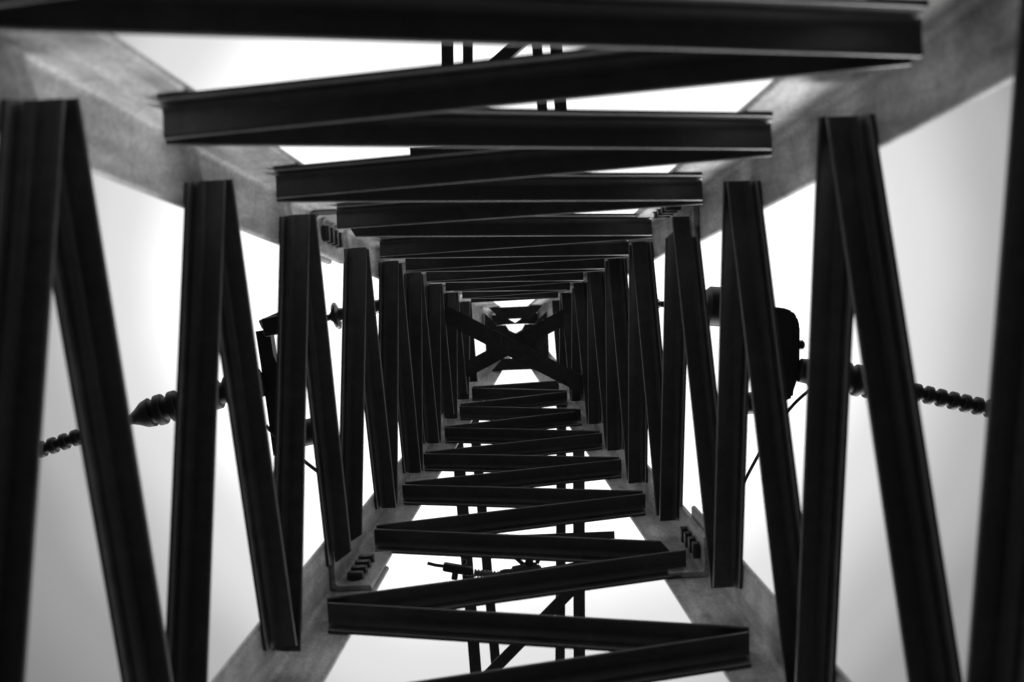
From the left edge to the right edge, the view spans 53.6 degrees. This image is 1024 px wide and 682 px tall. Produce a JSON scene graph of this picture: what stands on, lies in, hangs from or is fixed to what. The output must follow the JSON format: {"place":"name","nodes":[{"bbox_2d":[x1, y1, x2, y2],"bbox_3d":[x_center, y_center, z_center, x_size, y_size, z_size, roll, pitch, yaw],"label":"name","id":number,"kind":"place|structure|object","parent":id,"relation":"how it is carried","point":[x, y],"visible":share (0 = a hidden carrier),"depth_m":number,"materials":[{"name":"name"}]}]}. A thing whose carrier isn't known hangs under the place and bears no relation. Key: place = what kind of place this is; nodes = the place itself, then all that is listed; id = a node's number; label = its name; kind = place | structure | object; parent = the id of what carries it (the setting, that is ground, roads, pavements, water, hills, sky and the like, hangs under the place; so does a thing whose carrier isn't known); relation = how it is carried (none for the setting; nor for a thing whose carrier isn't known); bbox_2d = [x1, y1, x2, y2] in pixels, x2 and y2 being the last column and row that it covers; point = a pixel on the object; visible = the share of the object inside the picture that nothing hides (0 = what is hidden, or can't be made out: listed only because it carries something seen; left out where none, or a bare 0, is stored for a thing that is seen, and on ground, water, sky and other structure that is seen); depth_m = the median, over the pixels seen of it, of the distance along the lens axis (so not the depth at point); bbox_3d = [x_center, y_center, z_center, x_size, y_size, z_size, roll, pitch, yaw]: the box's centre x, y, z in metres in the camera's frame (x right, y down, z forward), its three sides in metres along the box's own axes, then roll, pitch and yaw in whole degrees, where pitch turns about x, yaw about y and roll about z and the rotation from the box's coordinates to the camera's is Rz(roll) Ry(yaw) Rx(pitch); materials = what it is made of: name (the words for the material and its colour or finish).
{"place":"outdoors","nodes":[
{"label":"outdoors","id":0,"kind":"place"},
{"bbox_2d":[25,34,1012,681],"label":"sky","id":1,"kind":"structure","parent":0,"point":[944,180],"materials":[{"name":"white"}]},
{"bbox_3d":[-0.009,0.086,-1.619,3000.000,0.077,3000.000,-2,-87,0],"label":"ground","id":2,"kind":"structure","parent":0,"visible":0},
{"bbox_2d":[0,0,1023,681],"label":"lattice tower","id":3,"kind":"structure","parent":2,"relation":"on","point":[464,214],"depth_m":1.63,"materials":[{"name":"metal"}]},
{"bbox_2d":[259,299,378,336],"bbox_3d":[-0.644,-0.103,3.844,0.644,0.108,0.119,-11,-87,1],"label":"strain insulator","id":4,"kind":"object","parent":3,"relation":"attached to","point":[268,324],"visible":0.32,"depth_m":3.83,"materials":[{"name":"ceramic"}]},
{"bbox_2d":[255,330,312,455],"bbox_3d":[-0.848,0.192,3.875,0.202,0.128,0.489,-7,-87,1],"label":"dead end clamp","id":5,"kind":"object","parent":4,"relation":"attached to","point":[267,350],"visible":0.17,"depth_m":3.87,"materials":[{"name":"weathered aluminium"}]},
{"bbox_2d":[130,369,266,426],"bbox_3d":[-1.216,0.228,3.864,0.558,0.119,0.119,-15,-87,1],"label":"ribbed insulator","id":6,"kind":"object","parent":5,"relation":"attached to","point":[157,409],"visible":0.39,"depth_m":3.83,"materials":[{"name":"ceramic"}]},
{"bbox_2d":[41,429,79,457],"bbox_3d":[-18.499,5.525,4.011,35.611,0.524,0.270,-17,-87,1],"label":"conductor","id":7,"kind":"object","parent":6,"relation":"attached to","point":[62,441],"visible":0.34,"depth_m":3.86,"materials":[{"name":"rubber"}]},
{"bbox_2d":[267,425,315,471],"bbox_3d":[-0.666,0.573,3.880,0.745,0.014,0.033,41,-87,-2],"label":"jumper wire","id":8,"kind":"object","parent":5,"relation":"attached to","point":[307,463],"visible":0.16,"depth_m":3.87,"materials":[{"name":"metal"}]},
{"bbox_2d":[427,559,577,579],"bbox_3d":[-0.012,0.858,3.819,0.615,0.060,0.092,-2,-87,0],"label":"arm insulator","id":9,"kind":"object","parent":3,"relation":"attached to","point":[454,569],"visible":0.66,"depth_m":3.81,"materials":[{"name":"ceramic"}]},
{"bbox_2d":[658,286,719,326],"bbox_3d":[0.642,-0.139,3.835,0.682,0.150,0.150,4,-87,0],"label":"strain insulator","id":10,"kind":"object","parent":3,"relation":"attached to","point":[713,297],"visible":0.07,"depth_m":3.77,"materials":[{"name":"ceramic"}]},
{"bbox_2d":[748,307,804,413],"bbox_3d":[1.006,0.088,3.866,0.185,0.126,0.427,15,-87,0],"label":"dead end clamp","id":11,"kind":"object","parent":10,"relation":"attached to","point":[792,344],"visible":0.55,"depth_m":3.84,"materials":[{"name":"metal"}]},
{"bbox_2d":[797,359,865,397],"bbox_3d":[1.259,0.139,3.846,0.352,0.125,0.125,11,-87,0],"label":"ribbed insulator","id":12,"kind":"object","parent":11,"relation":"attached to","point":[857,387],"visible":0.14,"depth_m":3.81,"materials":[{"name":"ceramic"}]},
{"bbox_2d":[746,391,806,480],"bbox_3d":[0.864,0.551,3.870,0.075,0.013,0.923,38,-87,-2],"label":"jumper wire","id":13,"kind":"object","parent":12,"relation":"attached to","point":[796,401],"visible":0.25,"depth_m":3.85,"materials":[{"name":"metal"}]},
{"bbox_2d":[916,383,987,416],"bbox_3d":[18.864,3.623,3.706,35.552,0.527,0.156,11,-87,0],"label":"conductor","id":14,"kind":"object","parent":12,"relation":"attached to","point":[953,400],"visible":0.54,"depth_m":3.83,"materials":[{"name":"rubber"}]}
]}

